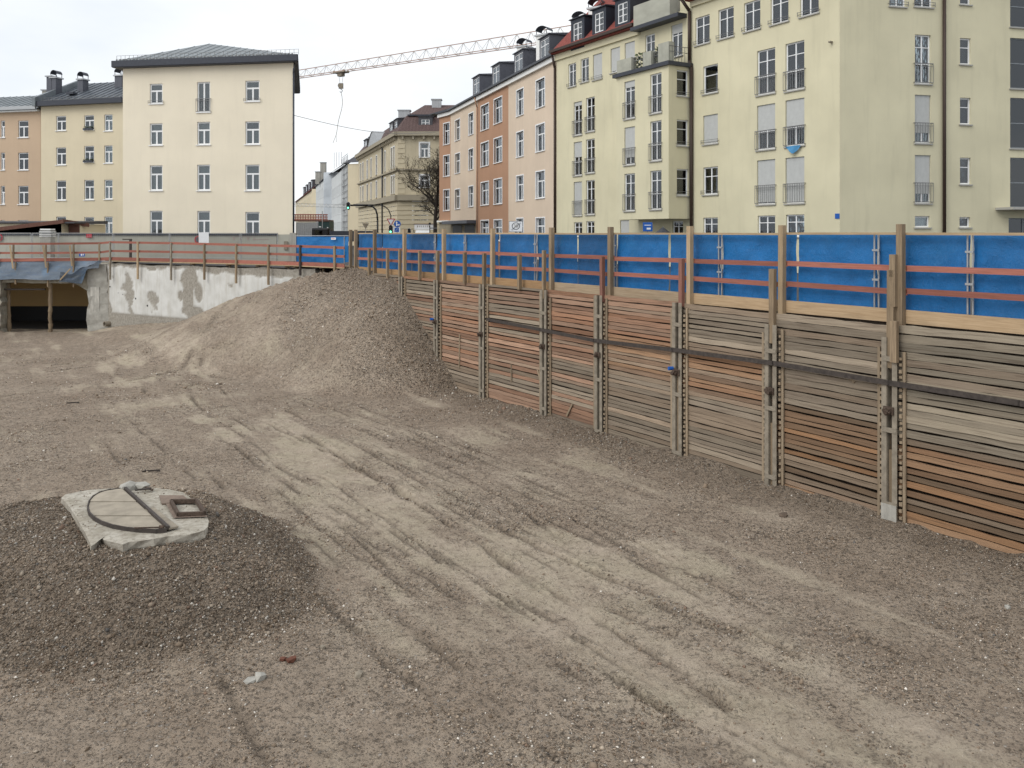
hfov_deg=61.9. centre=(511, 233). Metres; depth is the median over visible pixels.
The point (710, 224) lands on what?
window
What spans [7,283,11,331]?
timber prop
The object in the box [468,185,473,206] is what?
window
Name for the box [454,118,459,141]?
window
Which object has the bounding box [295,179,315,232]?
yellow house
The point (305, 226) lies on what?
container platform
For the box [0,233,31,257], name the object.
fence panel
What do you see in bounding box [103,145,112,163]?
window
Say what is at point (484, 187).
window
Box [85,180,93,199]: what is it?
window
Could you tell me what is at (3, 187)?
window
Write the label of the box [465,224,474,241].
shop window
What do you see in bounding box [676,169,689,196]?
window
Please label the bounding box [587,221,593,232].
window
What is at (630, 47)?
window
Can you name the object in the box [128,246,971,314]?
street
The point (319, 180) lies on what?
white house
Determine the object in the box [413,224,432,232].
shop sign board
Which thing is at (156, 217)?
window
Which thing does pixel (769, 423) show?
soldier pile
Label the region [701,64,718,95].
window
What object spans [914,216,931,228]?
window
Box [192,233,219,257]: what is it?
fence panel
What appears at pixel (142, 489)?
scrap stick
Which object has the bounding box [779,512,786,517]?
earth clod
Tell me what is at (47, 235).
ventilation box
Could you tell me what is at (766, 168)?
window
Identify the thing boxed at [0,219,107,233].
flat shed
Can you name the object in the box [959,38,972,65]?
window
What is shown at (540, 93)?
window
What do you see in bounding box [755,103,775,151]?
window
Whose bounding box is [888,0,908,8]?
window
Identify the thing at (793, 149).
drying cloth
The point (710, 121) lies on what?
window
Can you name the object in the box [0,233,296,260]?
grey boundary wall
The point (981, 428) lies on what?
timber shoring wall
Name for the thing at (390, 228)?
traffic light
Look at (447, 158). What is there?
window
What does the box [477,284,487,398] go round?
soldier pile
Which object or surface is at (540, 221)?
window
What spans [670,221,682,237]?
window
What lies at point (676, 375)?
soldier pile
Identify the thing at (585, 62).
window
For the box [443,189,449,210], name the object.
window
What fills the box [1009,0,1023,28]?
window
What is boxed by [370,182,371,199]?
window
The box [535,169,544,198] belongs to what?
window
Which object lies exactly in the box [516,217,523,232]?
window
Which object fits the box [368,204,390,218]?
signal mast
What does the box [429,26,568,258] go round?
peach row house
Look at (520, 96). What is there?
window
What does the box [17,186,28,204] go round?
window
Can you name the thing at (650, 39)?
window
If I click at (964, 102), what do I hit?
window
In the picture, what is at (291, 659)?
brick fragment
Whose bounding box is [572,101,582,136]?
window
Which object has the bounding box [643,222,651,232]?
blue sign board
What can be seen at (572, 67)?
window
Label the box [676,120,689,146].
window
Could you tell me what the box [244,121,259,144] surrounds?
window
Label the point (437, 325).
soldier pile
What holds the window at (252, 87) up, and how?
in the cream apartment house at (209, 137)
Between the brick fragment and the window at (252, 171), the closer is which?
the brick fragment
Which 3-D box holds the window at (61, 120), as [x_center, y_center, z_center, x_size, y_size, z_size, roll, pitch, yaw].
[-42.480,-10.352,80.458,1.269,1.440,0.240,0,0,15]
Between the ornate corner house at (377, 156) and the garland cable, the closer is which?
the garland cable
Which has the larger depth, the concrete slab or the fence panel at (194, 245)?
the fence panel at (194, 245)
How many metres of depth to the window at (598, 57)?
56.77 m
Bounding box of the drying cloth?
[785,145,799,152]
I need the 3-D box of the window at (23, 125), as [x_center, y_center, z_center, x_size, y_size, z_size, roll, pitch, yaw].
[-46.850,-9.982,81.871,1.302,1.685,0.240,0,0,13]
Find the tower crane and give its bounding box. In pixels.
[299,25,570,141]
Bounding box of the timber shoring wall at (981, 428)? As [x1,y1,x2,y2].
[374,273,1023,553]
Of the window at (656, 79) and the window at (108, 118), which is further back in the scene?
the window at (108, 118)
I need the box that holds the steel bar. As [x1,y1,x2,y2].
[487,318,1023,406]
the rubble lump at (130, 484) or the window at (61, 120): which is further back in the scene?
the window at (61, 120)
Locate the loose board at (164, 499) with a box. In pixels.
[159,495,186,504]
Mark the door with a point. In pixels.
(1016, 225)
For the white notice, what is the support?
attached to the grey boundary wall at (287, 239)
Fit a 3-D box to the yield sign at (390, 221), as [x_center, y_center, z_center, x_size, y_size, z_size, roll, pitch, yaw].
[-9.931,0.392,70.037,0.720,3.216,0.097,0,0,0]
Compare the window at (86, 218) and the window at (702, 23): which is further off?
the window at (86, 218)
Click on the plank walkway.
(258, 266)
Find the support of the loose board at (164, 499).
on the concrete slab
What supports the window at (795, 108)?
in the yellow corner block
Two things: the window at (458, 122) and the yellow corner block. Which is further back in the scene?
the window at (458, 122)
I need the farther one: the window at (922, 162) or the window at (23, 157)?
the window at (23, 157)
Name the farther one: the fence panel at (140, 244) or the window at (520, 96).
the window at (520, 96)
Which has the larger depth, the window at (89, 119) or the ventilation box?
the window at (89, 119)
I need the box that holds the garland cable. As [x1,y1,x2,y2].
[295,203,345,207]
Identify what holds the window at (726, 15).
in the yellow corner block
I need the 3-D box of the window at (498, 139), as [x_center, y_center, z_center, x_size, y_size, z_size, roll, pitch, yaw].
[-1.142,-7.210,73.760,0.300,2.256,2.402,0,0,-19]
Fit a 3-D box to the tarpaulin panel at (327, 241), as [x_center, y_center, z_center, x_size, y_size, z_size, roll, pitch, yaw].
[-10.232,1.002,45.944,3.275,1.796,0.089,0,0,20]
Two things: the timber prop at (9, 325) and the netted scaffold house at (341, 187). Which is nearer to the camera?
the timber prop at (9, 325)
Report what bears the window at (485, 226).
in the peach row house at (498, 150)
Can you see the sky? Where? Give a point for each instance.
(38, 38)
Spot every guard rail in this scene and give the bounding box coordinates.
[0,241,344,286]
[358,248,1023,367]
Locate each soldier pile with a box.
[398,277,405,296]
[430,280,441,359]
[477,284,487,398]
[539,290,551,415]
[593,295,607,432]
[668,302,687,456]
[762,311,783,485]
[877,333,905,522]
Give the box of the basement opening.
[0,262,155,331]
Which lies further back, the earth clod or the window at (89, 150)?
the window at (89, 150)
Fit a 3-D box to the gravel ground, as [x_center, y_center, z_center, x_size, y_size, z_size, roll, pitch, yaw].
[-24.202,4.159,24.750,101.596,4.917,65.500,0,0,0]
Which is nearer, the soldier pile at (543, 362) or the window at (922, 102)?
the soldier pile at (543, 362)
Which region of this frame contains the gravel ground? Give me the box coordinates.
[0,267,1023,767]
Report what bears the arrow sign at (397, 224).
on the street
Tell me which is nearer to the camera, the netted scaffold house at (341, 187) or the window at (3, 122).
the window at (3, 122)
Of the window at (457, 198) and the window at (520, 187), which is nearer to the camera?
the window at (520, 187)
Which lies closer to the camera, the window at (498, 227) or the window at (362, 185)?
the window at (498, 227)
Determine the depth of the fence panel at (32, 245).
58.62 m
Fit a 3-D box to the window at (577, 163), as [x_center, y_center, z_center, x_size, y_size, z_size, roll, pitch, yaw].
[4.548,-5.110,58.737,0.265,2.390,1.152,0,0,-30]
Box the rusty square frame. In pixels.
[166,498,206,517]
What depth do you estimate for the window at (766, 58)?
44.20 m
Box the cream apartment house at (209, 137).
[111,43,299,233]
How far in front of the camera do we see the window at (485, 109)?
77.90 m
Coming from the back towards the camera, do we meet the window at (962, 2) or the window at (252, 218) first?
the window at (252, 218)
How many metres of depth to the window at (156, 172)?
65.60 m
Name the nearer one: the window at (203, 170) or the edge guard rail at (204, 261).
the edge guard rail at (204, 261)
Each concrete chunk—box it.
[243,676,255,683]
[255,672,266,682]
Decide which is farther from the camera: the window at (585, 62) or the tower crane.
the tower crane
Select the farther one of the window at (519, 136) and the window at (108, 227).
the window at (108, 227)
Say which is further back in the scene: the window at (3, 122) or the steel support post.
the window at (3, 122)
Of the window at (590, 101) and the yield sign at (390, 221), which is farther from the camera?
the yield sign at (390, 221)
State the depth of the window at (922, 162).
41.38 m
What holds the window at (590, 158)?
in the yellow corner block
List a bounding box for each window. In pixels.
[0,121,4,137]
[0,153,4,170]
[0,186,4,204]
[17,153,28,170]
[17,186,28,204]
[19,121,28,137]
[55,147,65,165]
[55,180,66,200]
[57,116,66,130]
[83,115,93,130]
[83,146,94,162]
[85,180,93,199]
[85,217,93,220]
[103,114,112,131]
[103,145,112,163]
[103,180,112,199]
[105,217,112,233]
[148,84,162,104]
[148,123,162,145]
[150,165,162,190]
[150,211,162,233]
[195,82,210,112]
[196,122,209,145]
[198,165,210,190]
[198,211,209,233]
[243,81,260,101]
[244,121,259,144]
[246,165,259,190]
[246,212,259,233]
[362,162,363,180]
[362,185,363,201]
[370,157,371,177]
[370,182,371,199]
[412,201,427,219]
[419,142,429,157]
[419,174,429,187]
[443,122,449,144]
[443,154,449,176]
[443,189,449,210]
[453,225,461,232]
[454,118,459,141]
[454,188,459,209]
[455,152,459,173]
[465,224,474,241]
[468,111,473,135]
[468,147,473,170]
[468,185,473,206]
[480,102,488,131]
[480,140,488,167]
[480,181,488,205]
[480,219,488,232]
[493,95,501,124]
[493,136,501,163]
[493,177,501,204]
[493,219,501,240]
[515,130,523,157]
[516,87,523,116]
[516,174,523,200]
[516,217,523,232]
[535,76,544,109]
[535,122,544,152]
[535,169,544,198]
[535,217,544,238]
[566,63,576,88]
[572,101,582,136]
[572,141,582,176]
[572,182,582,216]
[575,222,581,237]
[579,58,588,83]
[584,97,594,132]
[584,139,594,174]
[584,180,594,215]
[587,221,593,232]
[591,53,602,81]
[609,47,619,74]
[621,220,628,232]
[622,80,635,120]
[622,126,635,166]
[622,173,635,211]
[626,41,634,57]
[646,33,654,51]
[648,73,661,114]
[648,120,661,162]
[648,170,661,210]
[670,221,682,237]
[672,23,682,57]
[676,70,689,97]
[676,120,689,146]
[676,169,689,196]
[693,15,710,46]
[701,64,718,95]
[701,114,718,145]
[701,167,718,195]
[704,217,717,232]
[716,6,734,40]
[741,0,761,33]
[755,48,775,96]
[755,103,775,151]
[755,159,775,205]
[759,215,774,232]
[768,0,789,26]
[783,40,805,92]
[783,98,805,147]
[783,156,805,204]
[787,214,803,237]
[797,0,819,18]
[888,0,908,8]
[913,0,935,8]
[913,35,933,85]
[913,95,933,144]
[914,155,933,204]
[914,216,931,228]
[958,217,972,228]
[959,0,972,5]
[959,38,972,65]
[959,98,972,125]
[959,158,972,185]
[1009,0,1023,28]
[1009,38,1023,89]
[1009,98,1023,149]
[1010,158,1023,206]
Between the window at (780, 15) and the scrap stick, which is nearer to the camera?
the scrap stick
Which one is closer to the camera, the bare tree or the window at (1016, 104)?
the window at (1016, 104)
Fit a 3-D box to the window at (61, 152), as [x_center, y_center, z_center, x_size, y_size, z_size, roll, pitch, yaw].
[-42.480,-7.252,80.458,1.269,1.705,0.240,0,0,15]
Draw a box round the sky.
[0,0,596,200]
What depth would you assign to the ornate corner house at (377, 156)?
106.90 m
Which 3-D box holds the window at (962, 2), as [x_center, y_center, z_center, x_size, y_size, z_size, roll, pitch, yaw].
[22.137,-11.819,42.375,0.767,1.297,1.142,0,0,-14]
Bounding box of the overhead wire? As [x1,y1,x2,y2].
[295,115,431,133]
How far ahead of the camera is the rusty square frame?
15.84 m
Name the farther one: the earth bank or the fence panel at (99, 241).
the fence panel at (99, 241)
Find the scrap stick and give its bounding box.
[135,488,150,490]
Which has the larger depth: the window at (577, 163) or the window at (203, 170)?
the window at (203, 170)
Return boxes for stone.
[354,670,363,678]
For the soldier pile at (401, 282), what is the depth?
38.43 m
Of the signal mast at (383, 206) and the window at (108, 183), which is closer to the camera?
the window at (108, 183)
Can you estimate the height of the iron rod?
0.070 m
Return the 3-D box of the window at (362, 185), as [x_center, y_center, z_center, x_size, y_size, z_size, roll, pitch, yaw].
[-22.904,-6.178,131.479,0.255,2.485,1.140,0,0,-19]
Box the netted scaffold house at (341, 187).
[324,152,357,245]
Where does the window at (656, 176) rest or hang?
in the yellow corner block
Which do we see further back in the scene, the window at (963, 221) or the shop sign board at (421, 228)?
the shop sign board at (421, 228)
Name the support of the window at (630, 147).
in the yellow corner block
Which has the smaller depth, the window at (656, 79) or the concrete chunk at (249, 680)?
the concrete chunk at (249, 680)
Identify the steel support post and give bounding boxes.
[122,239,131,257]
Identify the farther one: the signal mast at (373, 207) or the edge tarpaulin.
the signal mast at (373, 207)
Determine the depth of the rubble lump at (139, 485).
17.35 m
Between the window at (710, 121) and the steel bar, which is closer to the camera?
the steel bar
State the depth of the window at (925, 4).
41.38 m
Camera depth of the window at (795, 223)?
42.62 m
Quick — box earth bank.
[406,279,1023,543]
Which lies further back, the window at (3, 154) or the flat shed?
the window at (3, 154)
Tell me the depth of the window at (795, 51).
42.52 m
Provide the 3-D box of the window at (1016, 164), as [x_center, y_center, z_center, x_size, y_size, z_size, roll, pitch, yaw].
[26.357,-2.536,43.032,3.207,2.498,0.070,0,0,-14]
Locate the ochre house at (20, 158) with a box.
[0,89,45,220]
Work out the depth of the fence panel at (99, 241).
58.60 m
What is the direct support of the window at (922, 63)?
in the yellow corner block
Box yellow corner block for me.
[548,0,1023,273]
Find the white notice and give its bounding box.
[199,232,208,242]
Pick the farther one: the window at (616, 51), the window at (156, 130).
the window at (156, 130)
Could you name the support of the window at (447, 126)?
in the peach row house at (498, 150)
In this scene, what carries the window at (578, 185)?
in the yellow corner block
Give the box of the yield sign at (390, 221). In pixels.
[387,219,394,224]
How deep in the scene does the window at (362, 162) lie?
131.42 m
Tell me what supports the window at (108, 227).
in the pale yellow wing
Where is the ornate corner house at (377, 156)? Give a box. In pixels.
[355,99,453,247]
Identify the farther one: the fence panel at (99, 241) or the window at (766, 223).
the fence panel at (99, 241)
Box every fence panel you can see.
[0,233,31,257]
[32,233,41,257]
[95,233,112,257]
[140,233,142,257]
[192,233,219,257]
[241,233,277,259]
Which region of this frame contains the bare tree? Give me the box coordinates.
[390,145,438,247]
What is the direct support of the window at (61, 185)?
in the pale yellow wing
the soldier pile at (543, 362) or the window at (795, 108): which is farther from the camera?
the window at (795, 108)
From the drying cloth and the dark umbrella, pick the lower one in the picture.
the dark umbrella
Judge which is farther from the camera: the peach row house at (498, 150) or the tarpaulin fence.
the peach row house at (498, 150)
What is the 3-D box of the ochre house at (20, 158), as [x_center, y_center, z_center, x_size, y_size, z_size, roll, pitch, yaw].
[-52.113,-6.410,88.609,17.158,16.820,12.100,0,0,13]
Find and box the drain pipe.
[103,321,110,326]
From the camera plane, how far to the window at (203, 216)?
64.96 m
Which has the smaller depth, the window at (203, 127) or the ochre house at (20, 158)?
the window at (203, 127)
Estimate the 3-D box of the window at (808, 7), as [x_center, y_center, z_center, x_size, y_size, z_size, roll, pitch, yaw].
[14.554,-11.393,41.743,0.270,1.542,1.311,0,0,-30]
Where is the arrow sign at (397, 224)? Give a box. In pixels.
[393,221,400,232]
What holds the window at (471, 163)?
in the peach row house at (498, 150)
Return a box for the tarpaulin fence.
[349,224,1023,324]
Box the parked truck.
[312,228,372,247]
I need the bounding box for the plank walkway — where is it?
[105,260,358,272]
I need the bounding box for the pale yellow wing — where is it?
[32,69,122,233]
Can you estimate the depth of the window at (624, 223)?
54.32 m
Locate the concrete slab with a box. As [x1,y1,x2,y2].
[61,487,208,551]
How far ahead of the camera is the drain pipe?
54.59 m
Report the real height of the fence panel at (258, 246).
1.850 m
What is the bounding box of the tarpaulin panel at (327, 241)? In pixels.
[296,235,348,263]
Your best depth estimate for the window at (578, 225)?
58.87 m
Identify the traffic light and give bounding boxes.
[389,225,392,232]
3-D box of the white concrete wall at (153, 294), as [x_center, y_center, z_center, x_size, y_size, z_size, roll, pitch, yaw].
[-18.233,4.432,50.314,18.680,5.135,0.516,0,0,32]
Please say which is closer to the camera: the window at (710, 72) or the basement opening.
the window at (710, 72)
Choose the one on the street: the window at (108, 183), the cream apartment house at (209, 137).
the cream apartment house at (209, 137)
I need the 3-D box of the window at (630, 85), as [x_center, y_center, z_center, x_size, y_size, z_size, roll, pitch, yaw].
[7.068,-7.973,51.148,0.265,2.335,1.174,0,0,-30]
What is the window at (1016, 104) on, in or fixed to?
in the yellow corner block
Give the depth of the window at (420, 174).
105.19 m
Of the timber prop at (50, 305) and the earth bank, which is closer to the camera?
the earth bank
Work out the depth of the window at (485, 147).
77.98 m
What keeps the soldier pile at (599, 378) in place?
on the gravel ground
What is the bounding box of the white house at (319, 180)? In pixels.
[315,162,346,218]
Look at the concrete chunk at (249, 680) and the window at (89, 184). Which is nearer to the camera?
the concrete chunk at (249, 680)
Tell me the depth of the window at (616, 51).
55.17 m
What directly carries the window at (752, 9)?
in the yellow corner block
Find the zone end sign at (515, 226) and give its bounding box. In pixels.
[509,221,522,232]
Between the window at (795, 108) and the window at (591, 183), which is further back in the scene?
the window at (591, 183)
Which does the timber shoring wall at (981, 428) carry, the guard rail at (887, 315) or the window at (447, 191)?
the guard rail at (887, 315)
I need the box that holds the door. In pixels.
[1009,218,1023,232]
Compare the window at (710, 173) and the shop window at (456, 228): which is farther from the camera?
the shop window at (456, 228)
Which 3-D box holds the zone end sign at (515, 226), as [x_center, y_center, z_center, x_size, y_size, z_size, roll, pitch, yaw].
[0.167,0.733,37.033,0.600,2.535,0.124,0,0,0]
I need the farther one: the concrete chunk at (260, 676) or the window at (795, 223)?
the window at (795, 223)
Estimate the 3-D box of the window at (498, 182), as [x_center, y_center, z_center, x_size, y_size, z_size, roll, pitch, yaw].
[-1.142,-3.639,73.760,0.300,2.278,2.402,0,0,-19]
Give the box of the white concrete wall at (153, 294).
[107,263,318,327]
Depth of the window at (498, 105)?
74.24 m
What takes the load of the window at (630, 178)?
in the yellow corner block
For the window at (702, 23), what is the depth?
48.22 m
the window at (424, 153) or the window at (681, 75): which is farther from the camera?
the window at (424, 153)
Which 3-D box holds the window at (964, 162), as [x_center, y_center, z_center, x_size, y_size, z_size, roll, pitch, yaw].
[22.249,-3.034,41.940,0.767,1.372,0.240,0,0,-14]
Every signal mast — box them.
[350,204,377,232]
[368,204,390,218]
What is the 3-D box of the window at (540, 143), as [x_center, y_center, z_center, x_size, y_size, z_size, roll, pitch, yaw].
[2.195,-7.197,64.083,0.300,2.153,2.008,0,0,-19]
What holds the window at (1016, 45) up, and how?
in the yellow corner block
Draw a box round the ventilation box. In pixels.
[39,229,55,257]
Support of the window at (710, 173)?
in the yellow corner block
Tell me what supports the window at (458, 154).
in the peach row house at (498, 150)
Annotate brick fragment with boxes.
[286,655,295,662]
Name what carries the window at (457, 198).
in the peach row house at (498, 150)
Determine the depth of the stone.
12.25 m
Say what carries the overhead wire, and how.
attached to the cream apartment house at (209, 137)
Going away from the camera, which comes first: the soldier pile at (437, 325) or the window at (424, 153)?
the soldier pile at (437, 325)
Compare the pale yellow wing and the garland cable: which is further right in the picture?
the garland cable
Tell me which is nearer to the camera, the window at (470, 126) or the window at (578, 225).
the window at (578, 225)
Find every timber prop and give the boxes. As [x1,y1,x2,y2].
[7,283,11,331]
[48,283,52,331]
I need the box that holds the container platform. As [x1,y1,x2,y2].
[295,211,333,236]
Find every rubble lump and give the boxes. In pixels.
[119,480,136,489]
[135,482,150,488]
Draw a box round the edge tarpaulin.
[0,260,101,283]
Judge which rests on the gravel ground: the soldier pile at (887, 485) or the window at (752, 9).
the soldier pile at (887, 485)
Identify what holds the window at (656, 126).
in the yellow corner block
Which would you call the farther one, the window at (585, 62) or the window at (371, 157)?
the window at (371, 157)
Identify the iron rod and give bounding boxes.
[134,525,163,528]
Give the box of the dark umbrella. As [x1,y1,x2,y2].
[656,227,669,232]

